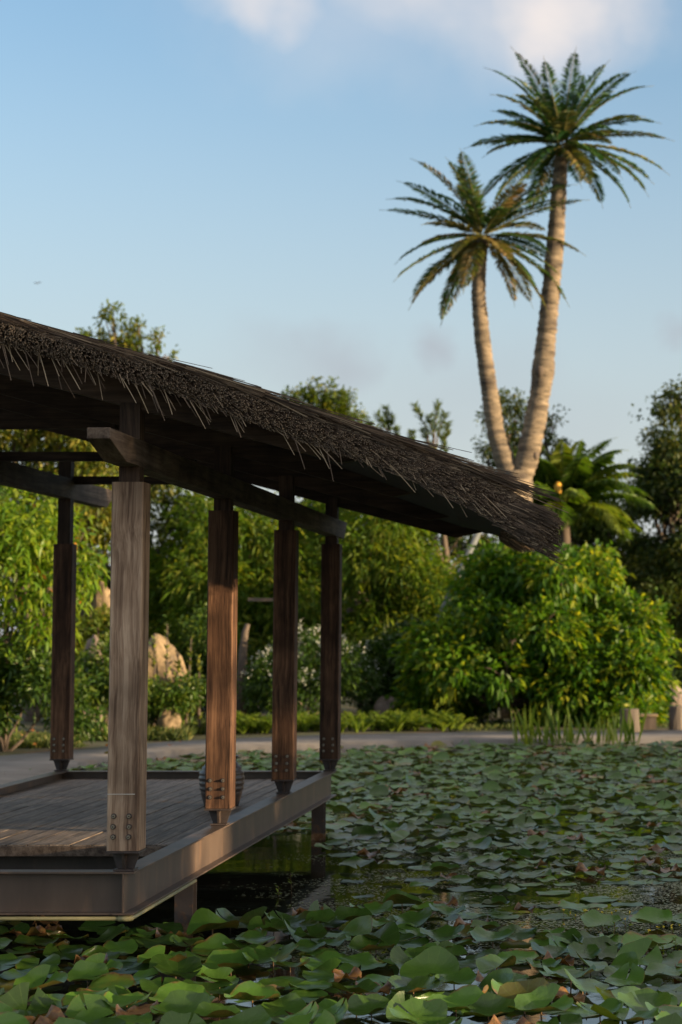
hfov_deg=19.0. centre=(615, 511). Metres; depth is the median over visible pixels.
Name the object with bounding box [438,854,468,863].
lily pad
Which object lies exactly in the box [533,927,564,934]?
lily pad
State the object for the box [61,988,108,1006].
lily pad
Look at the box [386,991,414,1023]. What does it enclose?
lily pad
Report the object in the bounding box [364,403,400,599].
plume tree
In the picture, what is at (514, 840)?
lily pad
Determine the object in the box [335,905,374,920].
lily pad
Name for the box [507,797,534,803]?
lily pad
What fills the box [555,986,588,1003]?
lily pad
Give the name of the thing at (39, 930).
lily pad
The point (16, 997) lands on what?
lily pad
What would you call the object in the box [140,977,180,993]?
lily pad
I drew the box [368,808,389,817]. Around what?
lily pad
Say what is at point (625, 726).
blade plant
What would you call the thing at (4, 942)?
lily pad
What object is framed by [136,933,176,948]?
lily pad
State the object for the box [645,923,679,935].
water weed
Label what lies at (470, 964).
lily pad
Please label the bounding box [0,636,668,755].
ground
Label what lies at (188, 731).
grass
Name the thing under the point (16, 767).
path
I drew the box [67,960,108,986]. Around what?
lily pad
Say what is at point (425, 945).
lily pad
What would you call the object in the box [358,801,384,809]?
lily pad
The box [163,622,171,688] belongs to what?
spire plant
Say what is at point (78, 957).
lily pad
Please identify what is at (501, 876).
lily pad
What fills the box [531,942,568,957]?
lily pad
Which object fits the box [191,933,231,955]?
lily pad
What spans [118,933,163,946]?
lily pad
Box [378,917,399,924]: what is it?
lily pad
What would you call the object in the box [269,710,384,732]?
fern patch
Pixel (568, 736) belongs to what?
blade plant
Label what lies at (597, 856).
lily pad
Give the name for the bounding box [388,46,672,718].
forked palm
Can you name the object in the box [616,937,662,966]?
lily pad
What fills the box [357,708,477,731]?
fern patch
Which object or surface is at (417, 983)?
lily pad
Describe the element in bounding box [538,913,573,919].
lily pad
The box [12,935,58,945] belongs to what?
lily pad
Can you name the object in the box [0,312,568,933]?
thatched pavilion
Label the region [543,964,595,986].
lily pad
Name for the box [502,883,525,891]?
lily pad
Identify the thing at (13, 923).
lily pad
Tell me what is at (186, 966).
lily pad
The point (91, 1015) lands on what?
lily pad
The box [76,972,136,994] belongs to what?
lily pad
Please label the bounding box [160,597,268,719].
bush
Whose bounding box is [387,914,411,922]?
lily pad
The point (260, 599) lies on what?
wooden rail
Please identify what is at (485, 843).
lily pad
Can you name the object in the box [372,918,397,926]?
lily pad
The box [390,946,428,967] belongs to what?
lily pad
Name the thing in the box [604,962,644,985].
lily pad
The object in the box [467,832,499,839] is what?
lily pad
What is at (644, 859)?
lily pad
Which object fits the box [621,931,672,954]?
lily pad
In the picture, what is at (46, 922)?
lily pad
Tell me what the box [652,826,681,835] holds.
lily pad
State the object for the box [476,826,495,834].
lily pad
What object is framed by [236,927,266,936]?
lily pad
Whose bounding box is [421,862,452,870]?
lily pad
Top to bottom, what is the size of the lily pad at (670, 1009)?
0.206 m
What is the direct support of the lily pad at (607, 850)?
on the pond water
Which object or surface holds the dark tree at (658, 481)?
on the ground at (346, 707)
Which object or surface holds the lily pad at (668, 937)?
on the pond water
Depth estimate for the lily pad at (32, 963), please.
12.19 m
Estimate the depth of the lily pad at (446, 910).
14.27 m
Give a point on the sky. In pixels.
(225, 173)
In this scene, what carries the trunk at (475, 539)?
on the ground at (346, 707)
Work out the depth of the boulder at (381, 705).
41.98 m
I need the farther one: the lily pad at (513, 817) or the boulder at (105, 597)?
the boulder at (105, 597)
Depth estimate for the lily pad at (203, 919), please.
13.44 m
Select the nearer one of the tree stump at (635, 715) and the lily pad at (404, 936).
the lily pad at (404, 936)
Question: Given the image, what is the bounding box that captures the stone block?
[640,714,657,729]
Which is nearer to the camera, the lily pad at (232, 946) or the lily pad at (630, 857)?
the lily pad at (232, 946)
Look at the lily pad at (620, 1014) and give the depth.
10.26 m
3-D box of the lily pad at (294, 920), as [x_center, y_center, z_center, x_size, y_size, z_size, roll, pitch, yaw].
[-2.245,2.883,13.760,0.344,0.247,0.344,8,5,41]
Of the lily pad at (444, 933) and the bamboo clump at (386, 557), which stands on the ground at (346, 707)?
the bamboo clump at (386, 557)
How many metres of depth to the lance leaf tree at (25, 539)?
32.82 m
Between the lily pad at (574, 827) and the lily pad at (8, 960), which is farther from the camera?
the lily pad at (574, 827)
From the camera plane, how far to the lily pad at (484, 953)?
12.65 m
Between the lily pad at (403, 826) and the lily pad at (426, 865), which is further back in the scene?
the lily pad at (403, 826)
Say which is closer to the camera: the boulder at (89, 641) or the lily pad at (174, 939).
the lily pad at (174, 939)
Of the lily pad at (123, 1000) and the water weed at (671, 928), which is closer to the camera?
the lily pad at (123, 1000)
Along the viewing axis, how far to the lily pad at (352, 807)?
22.17 m
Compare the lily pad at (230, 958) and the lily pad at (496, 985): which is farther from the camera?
the lily pad at (230, 958)
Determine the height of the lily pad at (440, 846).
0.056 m
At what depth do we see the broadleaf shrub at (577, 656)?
41.42 m
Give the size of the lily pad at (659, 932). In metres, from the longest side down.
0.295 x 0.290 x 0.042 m
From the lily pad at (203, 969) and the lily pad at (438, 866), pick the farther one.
the lily pad at (438, 866)
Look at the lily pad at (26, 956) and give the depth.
12.60 m
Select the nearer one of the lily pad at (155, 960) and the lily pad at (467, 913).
the lily pad at (155, 960)
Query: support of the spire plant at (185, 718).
on the ground at (346, 707)
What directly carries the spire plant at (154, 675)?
on the ground at (346, 707)
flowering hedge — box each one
[237,618,386,716]
[347,625,411,715]
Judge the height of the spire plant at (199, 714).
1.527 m
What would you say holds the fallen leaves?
on the grass at (188, 731)
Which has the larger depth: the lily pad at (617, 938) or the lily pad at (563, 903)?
the lily pad at (563, 903)
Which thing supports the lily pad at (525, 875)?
on the pond water
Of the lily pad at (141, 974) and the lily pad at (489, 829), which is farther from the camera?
the lily pad at (489, 829)
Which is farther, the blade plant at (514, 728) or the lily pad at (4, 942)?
the blade plant at (514, 728)
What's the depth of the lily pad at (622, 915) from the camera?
14.09 m
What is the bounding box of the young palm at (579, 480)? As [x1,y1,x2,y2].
[493,438,657,550]
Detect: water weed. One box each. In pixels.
[275,872,292,896]
[561,908,616,926]
[601,911,652,932]
[612,922,632,933]
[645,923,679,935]
[661,937,677,955]
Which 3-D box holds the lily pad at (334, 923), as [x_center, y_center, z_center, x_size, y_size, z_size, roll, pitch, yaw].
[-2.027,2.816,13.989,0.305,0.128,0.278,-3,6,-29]
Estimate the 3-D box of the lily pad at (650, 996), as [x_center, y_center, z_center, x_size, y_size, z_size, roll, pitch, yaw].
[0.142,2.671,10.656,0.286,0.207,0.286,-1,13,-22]
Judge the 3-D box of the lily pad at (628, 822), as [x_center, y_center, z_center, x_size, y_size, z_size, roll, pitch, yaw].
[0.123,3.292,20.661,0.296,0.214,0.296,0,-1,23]
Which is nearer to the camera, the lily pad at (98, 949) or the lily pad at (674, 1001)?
the lily pad at (674, 1001)
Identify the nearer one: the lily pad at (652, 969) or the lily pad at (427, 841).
the lily pad at (652, 969)
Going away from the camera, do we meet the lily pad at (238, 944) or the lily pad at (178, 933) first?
the lily pad at (238, 944)
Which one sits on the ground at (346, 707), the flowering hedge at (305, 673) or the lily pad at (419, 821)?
the flowering hedge at (305, 673)
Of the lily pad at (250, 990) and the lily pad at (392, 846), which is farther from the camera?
the lily pad at (392, 846)
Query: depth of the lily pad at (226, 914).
13.88 m
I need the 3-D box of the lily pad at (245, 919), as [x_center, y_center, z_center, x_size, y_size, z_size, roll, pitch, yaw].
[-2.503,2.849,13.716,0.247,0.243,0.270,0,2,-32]
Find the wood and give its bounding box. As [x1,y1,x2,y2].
[1,502,681,687]
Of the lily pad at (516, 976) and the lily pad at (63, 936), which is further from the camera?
the lily pad at (63, 936)
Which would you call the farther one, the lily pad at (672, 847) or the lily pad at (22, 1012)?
the lily pad at (672, 847)
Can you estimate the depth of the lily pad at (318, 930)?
13.06 m
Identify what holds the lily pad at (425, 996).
on the pond water
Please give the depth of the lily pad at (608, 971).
11.81 m
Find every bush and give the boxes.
[0,628,108,751]
[49,599,109,668]
[74,629,158,729]
[147,670,205,726]
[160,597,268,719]
[351,613,503,723]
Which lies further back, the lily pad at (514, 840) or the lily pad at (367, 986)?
the lily pad at (514, 840)
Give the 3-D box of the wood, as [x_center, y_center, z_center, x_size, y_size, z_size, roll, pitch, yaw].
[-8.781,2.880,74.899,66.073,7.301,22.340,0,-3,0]
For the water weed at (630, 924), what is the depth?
13.44 m
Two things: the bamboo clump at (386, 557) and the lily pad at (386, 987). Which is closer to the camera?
the lily pad at (386, 987)
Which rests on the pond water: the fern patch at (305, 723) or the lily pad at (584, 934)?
the lily pad at (584, 934)
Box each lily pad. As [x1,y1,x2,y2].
[0,921,22,925]
[0,923,29,934]
[0,937,11,948]
[0,953,22,970]
[0,978,14,992]
[0,982,55,1015]
[1,945,44,953]
[2,964,62,979]
[9,925,47,936]
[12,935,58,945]
[13,964,67,989]
[15,954,59,969]
[17,955,35,960]
[17,1010,25,1015]
[25,1004,64,1023]
[27,994,83,1008]
[31,930,65,937]
[31,939,69,950]
[32,915,58,924]
[34,1015,54,1023]
[35,924,63,931]
[43,943,82,959]
[50,934,88,938]
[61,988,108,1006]
[65,993,110,1017]
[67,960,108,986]
[74,953,107,964]
[74,1007,117,1022]
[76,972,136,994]
[78,921,115,931]
[80,945,119,960]
[84,1017,125,1023]
[85,953,122,971]
[89,926,129,942]
[97,924,128,934]
[99,961,148,975]
[103,938,137,953]
[103,985,148,1008]
[103,991,151,1010]
[107,958,141,968]
[110,1012,152,1023]
[116,1000,162,1016]
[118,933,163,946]
[125,929,158,936]
[126,1020,154,1023]
[133,968,159,984]
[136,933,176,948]
[137,945,186,963]
[138,922,182,934]
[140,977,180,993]
[149,954,187,977]
[149,981,215,1002]
[150,989,209,1021]
[153,956,201,978]
[155,929,184,937]
[159,1011,205,1023]
[170,935,204,949]
[178,936,203,941]
[182,979,237,994]
[185,950,208,962]
[186,908,238,935]
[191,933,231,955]
[194,965,232,985]
[194,1001,240,1019]
[201,967,238,988]
[202,946,258,975]
[216,908,241,929]
[223,940,275,949]
[224,980,280,1006]
[227,982,263,1002]
[230,939,247,948]
[235,930,274,944]
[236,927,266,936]
[238,906,269,927]
[242,942,297,972]
[247,916,280,929]
[256,920,290,935]
[259,978,292,990]
[261,993,306,1016]
[264,910,312,925]
[267,976,317,989]
[269,944,287,951]
[270,952,291,964]
[270,957,309,975]
[270,1015,286,1023]
[278,1001,318,1020]
[279,988,329,1002]
[281,1010,335,1023]
[282,918,323,941]
[282,920,318,933]
[288,980,334,989]
[292,906,322,915]
[293,923,326,939]
[294,939,325,951]
[299,946,345,955]
[300,951,342,970]
[301,948,347,962]
[302,957,353,982]
[304,909,336,922]
[308,900,346,927]
[309,999,341,1012]
[311,998,347,1022]
[313,934,346,945]
[321,838,351,844]
[325,915,371,940]
[328,832,357,840]
[332,803,356,816]
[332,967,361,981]
[332,979,381,993]
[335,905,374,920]
[338,952,386,970]
[339,855,373,868]
[347,935,394,953]
[348,994,389,1019]
[350,900,393,913]
[350,980,391,996]
[351,825,382,837]
[351,921,399,952]
[357,974,392,986]
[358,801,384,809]
[365,785,388,797]
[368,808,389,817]
[368,992,409,1014]
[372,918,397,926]
[377,933,418,944]
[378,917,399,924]
[382,823,407,832]
[382,889,422,911]
[382,958,412,964]
[384,973,445,991]
[385,843,415,852]
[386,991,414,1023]
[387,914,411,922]
[389,997,447,1023]
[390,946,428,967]
[390,975,434,996]
[391,828,418,843]
[393,907,431,926]
[396,823,420,832]
[396,937,429,948]
[397,923,425,932]
[398,818,424,825]
[400,946,458,980]
[404,942,436,957]
[406,774,422,784]
[406,927,437,937]
[409,901,437,910]
[411,839,438,844]
[414,847,439,854]
[415,992,450,999]
[416,1016,462,1023]
[417,825,439,837]
[420,924,464,941]
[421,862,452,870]
[425,984,483,1020]
[426,844,449,851]
[426,861,459,874]
[426,913,460,921]
[429,903,465,920]
[430,813,451,824]
[430,967,476,990]
[431,896,457,906]
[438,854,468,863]
[438,940,466,955]
[439,841,468,851]
[440,937,480,944]
[446,912,479,918]
[453,915,488,930]
[457,791,478,799]
[457,925,481,937]
[459,959,476,969]
[461,992,514,1022]
[462,912,493,918]
[465,836,491,848]
[465,949,501,960]
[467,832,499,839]
[469,796,495,806]
[469,855,502,863]
[469,867,500,872]
[470,919,502,928]
[470,926,515,948]
[475,971,483,981]
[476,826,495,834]
[476,859,505,868]
[476,954,515,973]
[477,871,504,878]
[478,968,513,994]
[479,985,488,992]
[481,895,508,905]
[486,871,511,883]
[488,1015,534,1023]
[491,979,552,1001]
[494,836,523,839]
[496,827,520,833]
[497,950,542,963]
[497,978,548,1013]
[498,924,536,940]
[499,811,526,819]
[500,940,539,949]
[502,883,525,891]
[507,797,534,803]
[508,983,573,1020]
[509,835,531,844]
[513,814,536,824]
[513,972,528,981]
[518,841,548,853]
[518,869,551,878]
[518,978,557,983]
[523,835,555,849]
[525,957,561,967]
[529,938,558,946]
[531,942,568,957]
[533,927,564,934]
[536,1013,581,1023]
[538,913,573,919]
[539,965,575,976]
[542,928,582,943]
[542,1005,598,1016]
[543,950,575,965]
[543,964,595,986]
[549,846,582,855]
[549,935,584,956]
[555,803,560,813]
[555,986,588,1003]
[558,899,589,911]
[559,825,585,830]
[560,870,597,875]
[564,968,608,993]
[566,814,591,824]
[567,941,600,964]
[571,843,603,847]
[572,930,618,942]
[574,860,600,867]
[574,998,623,1023]
[576,862,606,874]
[576,952,607,973]
[580,896,618,902]
[580,909,622,932]
[583,851,612,863]
[583,935,622,955]
[585,836,613,843]
[590,846,616,858]
[590,1003,658,1023]
[595,986,640,1005]
[598,945,617,959]
[599,932,623,950]
[602,951,637,968]
[603,966,629,979]
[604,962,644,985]
[607,910,637,923]
[614,818,642,830]
[616,854,645,860]
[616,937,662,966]
[618,987,670,1012]
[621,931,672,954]
[628,929,670,934]
[629,906,672,929]
[634,855,660,865]
[639,870,672,876]
[642,986,658,990]
[645,963,681,975]
[645,1002,681,1016]
[651,791,676,801]
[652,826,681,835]
[654,1011,681,1019]
[656,991,677,1005]
[657,913,681,924]
[657,983,681,992]
[659,934,681,948]
[661,950,681,966]
[662,842,681,850]
[663,834,681,843]
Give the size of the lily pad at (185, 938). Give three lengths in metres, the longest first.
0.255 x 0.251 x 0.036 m
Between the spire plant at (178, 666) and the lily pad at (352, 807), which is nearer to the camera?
the lily pad at (352, 807)
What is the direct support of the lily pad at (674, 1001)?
on the pond water
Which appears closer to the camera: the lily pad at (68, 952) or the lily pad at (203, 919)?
the lily pad at (68, 952)
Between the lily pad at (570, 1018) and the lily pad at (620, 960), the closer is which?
the lily pad at (570, 1018)
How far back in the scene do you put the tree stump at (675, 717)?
39.10 m
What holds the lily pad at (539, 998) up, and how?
on the pond water
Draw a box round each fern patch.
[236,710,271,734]
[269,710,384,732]
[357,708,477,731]
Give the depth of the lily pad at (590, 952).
12.37 m
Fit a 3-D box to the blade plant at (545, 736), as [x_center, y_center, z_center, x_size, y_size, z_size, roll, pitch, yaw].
[-1.444,3.749,35.532,0.525,0.891,0.802,-2,-4,30]
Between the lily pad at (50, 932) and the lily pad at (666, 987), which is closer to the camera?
the lily pad at (666, 987)
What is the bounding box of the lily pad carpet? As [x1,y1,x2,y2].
[0,738,681,1023]
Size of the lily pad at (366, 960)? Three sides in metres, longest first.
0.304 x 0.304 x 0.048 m
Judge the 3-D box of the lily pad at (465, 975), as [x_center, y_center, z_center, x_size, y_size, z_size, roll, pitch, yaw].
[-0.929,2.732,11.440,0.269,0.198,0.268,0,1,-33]
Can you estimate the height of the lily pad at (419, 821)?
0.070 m
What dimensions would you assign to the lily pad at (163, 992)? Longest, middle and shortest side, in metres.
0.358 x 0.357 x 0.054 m
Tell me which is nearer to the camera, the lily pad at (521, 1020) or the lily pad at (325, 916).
the lily pad at (521, 1020)
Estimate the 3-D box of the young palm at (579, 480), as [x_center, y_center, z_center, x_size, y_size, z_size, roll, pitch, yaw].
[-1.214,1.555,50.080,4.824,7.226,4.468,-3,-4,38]
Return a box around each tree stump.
[619,708,639,731]
[669,706,681,729]
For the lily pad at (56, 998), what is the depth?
11.09 m
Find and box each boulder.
[82,635,102,721]
[87,580,109,716]
[147,633,186,724]
[157,706,180,730]
[373,696,396,715]
[665,685,681,705]
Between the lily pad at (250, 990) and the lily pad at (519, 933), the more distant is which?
the lily pad at (519, 933)
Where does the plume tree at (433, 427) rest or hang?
on the ground at (346, 707)
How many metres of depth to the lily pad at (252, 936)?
13.07 m
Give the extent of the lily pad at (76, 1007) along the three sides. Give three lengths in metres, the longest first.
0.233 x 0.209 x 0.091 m
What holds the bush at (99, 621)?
on the ground at (346, 707)
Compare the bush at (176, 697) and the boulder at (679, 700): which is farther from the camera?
the boulder at (679, 700)
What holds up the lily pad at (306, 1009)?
on the pond water
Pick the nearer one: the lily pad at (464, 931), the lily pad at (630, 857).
the lily pad at (464, 931)
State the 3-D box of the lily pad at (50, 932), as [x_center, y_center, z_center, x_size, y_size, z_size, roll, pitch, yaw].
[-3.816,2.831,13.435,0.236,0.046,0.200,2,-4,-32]
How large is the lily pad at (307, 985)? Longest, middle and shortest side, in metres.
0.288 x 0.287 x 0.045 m
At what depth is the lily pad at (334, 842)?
19.28 m
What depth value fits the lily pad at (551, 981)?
11.77 m
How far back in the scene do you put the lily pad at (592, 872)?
16.67 m
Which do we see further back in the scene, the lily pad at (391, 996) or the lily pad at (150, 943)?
the lily pad at (150, 943)
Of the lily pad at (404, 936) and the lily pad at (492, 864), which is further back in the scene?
the lily pad at (492, 864)
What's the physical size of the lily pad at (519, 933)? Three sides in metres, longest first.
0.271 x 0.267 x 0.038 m
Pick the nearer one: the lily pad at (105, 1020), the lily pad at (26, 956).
the lily pad at (105, 1020)
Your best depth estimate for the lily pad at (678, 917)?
13.99 m
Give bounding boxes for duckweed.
[216,844,681,964]
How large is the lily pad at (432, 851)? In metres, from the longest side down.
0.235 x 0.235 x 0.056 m
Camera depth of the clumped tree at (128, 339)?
52.25 m
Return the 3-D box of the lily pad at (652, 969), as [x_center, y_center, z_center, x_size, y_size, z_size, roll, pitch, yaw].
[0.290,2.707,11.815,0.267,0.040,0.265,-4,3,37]
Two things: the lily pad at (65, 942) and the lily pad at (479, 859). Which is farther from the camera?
the lily pad at (479, 859)
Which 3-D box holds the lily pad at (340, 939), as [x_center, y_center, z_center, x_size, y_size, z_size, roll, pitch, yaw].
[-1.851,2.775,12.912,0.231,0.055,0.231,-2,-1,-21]
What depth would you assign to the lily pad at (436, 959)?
11.83 m
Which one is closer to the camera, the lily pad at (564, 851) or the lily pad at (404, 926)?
the lily pad at (404, 926)
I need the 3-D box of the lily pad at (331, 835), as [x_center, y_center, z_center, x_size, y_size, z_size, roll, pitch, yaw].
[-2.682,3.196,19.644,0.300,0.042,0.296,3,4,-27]
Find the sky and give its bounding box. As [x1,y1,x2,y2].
[0,0,681,634]
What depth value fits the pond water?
16.10 m
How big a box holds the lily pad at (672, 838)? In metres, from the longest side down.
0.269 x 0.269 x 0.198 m
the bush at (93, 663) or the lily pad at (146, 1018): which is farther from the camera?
the bush at (93, 663)
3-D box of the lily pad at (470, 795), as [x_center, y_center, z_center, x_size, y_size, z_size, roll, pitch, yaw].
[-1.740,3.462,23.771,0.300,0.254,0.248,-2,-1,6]
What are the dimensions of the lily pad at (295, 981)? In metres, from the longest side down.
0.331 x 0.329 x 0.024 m
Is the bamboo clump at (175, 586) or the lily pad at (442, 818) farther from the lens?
the bamboo clump at (175, 586)
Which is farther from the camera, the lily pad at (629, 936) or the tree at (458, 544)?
the tree at (458, 544)
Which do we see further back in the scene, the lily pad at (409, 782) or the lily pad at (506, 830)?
the lily pad at (409, 782)
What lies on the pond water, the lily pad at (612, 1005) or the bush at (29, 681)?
the lily pad at (612, 1005)
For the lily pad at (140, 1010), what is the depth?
10.59 m
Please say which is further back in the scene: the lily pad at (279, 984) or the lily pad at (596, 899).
the lily pad at (596, 899)
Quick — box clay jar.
[198,755,244,805]
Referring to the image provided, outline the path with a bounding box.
[0,730,681,784]
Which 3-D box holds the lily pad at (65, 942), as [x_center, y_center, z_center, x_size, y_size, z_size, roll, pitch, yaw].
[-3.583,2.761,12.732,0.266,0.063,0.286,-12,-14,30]
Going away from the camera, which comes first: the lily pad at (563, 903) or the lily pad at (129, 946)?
the lily pad at (129, 946)
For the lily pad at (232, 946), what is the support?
on the pond water
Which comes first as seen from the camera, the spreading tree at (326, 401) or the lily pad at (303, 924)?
the lily pad at (303, 924)
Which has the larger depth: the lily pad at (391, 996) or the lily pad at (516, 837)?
the lily pad at (516, 837)
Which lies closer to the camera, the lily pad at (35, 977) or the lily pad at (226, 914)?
the lily pad at (35, 977)
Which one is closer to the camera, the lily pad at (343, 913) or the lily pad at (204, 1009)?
the lily pad at (204, 1009)
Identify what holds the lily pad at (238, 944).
on the pond water
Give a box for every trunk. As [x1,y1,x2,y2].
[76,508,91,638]
[236,623,249,717]
[438,533,481,619]
[440,534,450,573]
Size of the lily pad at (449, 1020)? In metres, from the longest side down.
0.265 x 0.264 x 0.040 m
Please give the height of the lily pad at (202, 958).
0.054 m
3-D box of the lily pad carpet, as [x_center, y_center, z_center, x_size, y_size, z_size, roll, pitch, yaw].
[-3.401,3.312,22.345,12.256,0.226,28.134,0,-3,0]
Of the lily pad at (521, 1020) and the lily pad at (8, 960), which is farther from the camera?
the lily pad at (8, 960)
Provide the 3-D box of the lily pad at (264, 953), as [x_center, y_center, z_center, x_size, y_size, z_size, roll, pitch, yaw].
[-2.064,2.749,12.099,0.333,0.245,0.332,-6,5,10]
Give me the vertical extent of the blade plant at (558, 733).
0.770 m
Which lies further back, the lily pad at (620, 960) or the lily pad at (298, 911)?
the lily pad at (298, 911)
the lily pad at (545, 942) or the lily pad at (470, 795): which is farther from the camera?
the lily pad at (470, 795)
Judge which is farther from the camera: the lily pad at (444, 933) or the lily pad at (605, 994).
the lily pad at (444, 933)
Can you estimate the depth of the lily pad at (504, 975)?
11.43 m
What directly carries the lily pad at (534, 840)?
on the pond water
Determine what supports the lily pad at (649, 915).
on the pond water
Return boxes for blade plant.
[511,702,539,745]
[513,698,556,746]
[529,706,577,745]
[563,713,592,744]
[584,715,611,746]
[596,715,630,744]
[607,694,649,746]
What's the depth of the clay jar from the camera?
17.11 m
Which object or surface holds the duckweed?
on the pond water
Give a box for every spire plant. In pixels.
[150,635,157,726]
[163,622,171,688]
[173,659,181,678]
[183,631,195,724]
[195,654,202,726]
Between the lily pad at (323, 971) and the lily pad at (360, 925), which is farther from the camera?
the lily pad at (360, 925)
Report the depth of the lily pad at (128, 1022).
10.23 m
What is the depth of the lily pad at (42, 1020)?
10.24 m
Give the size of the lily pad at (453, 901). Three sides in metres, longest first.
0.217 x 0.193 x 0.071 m
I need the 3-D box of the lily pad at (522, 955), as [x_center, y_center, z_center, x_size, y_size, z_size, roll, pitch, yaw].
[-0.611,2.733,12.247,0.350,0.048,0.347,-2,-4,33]
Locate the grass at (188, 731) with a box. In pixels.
[8,713,668,748]
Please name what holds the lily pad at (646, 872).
on the pond water
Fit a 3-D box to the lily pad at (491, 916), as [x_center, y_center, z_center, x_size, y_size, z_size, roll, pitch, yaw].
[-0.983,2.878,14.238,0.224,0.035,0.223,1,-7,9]
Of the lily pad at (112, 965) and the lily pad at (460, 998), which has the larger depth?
the lily pad at (112, 965)
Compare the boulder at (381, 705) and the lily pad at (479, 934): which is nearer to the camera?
the lily pad at (479, 934)
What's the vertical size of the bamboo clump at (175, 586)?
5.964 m
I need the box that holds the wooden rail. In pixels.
[248,598,272,600]
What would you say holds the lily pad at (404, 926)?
on the pond water
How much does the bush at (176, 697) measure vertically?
1.313 m
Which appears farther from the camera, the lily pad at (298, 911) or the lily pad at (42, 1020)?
the lily pad at (298, 911)
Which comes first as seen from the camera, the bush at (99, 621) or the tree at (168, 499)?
the bush at (99, 621)
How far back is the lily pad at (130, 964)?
12.04 m
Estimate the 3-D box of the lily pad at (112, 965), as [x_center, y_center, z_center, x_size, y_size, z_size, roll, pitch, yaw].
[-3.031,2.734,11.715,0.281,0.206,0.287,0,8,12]
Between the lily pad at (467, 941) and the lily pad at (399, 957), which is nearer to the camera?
the lily pad at (399, 957)
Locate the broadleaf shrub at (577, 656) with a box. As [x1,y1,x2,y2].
[383,538,681,728]
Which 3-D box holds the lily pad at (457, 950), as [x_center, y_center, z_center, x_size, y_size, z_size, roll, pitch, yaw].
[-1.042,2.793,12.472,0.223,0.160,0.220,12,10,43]
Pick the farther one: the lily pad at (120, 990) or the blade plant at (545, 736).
the blade plant at (545, 736)
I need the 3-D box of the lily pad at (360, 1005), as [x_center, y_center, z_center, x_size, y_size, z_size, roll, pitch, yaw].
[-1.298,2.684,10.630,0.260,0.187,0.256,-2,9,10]
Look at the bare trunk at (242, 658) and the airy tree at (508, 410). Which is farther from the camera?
the airy tree at (508, 410)
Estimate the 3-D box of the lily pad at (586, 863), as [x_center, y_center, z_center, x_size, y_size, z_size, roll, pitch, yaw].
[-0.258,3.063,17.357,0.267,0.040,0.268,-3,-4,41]
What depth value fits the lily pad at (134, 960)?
12.37 m
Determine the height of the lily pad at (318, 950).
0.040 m
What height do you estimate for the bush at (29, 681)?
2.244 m
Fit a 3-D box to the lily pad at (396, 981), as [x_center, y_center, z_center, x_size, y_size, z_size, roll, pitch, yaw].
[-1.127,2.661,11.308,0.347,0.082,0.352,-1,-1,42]
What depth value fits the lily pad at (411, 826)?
20.42 m
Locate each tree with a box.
[0,430,151,721]
[0,468,110,748]
[7,445,207,628]
[75,298,180,361]
[281,376,380,549]
[300,499,500,613]
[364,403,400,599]
[406,397,453,568]
[470,386,575,473]
[545,480,678,657]
[613,374,681,654]
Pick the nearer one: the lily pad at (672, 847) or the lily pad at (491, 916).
the lily pad at (491, 916)
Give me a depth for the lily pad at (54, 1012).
10.51 m
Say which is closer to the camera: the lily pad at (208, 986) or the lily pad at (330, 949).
the lily pad at (208, 986)
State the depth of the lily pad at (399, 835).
19.43 m
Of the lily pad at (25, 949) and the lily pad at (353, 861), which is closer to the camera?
the lily pad at (25, 949)
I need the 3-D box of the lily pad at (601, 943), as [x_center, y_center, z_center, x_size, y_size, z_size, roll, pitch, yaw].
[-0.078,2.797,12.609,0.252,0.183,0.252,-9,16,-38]
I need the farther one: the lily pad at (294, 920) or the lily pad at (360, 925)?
the lily pad at (294, 920)
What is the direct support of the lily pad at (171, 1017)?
on the pond water
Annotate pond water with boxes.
[0,744,681,1023]
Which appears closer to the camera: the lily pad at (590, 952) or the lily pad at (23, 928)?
the lily pad at (590, 952)
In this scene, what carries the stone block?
on the path
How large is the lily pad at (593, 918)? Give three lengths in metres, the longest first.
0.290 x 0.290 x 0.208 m
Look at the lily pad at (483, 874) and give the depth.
16.66 m
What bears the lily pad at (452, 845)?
on the pond water
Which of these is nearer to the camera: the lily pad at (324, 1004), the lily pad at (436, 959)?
the lily pad at (324, 1004)
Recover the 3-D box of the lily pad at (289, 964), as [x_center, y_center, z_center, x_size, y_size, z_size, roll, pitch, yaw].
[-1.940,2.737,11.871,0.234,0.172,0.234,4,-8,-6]
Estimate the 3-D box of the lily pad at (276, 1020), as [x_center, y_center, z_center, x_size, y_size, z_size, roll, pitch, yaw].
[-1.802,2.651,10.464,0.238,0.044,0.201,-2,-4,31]
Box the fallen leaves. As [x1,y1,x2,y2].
[14,729,180,746]
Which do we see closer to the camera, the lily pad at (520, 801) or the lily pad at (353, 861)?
the lily pad at (353, 861)
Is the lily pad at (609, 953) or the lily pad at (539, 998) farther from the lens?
the lily pad at (609, 953)
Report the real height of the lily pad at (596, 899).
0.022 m
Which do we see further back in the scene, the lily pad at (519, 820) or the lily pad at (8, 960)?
the lily pad at (519, 820)
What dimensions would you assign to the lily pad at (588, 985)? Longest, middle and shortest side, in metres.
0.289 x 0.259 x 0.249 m
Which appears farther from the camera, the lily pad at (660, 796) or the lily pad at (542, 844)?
the lily pad at (660, 796)
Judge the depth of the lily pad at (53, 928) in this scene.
13.71 m
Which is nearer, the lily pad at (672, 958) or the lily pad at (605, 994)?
the lily pad at (605, 994)
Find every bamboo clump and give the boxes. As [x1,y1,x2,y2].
[148,487,348,715]
[237,490,460,712]
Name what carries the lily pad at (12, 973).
on the pond water
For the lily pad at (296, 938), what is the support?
on the pond water

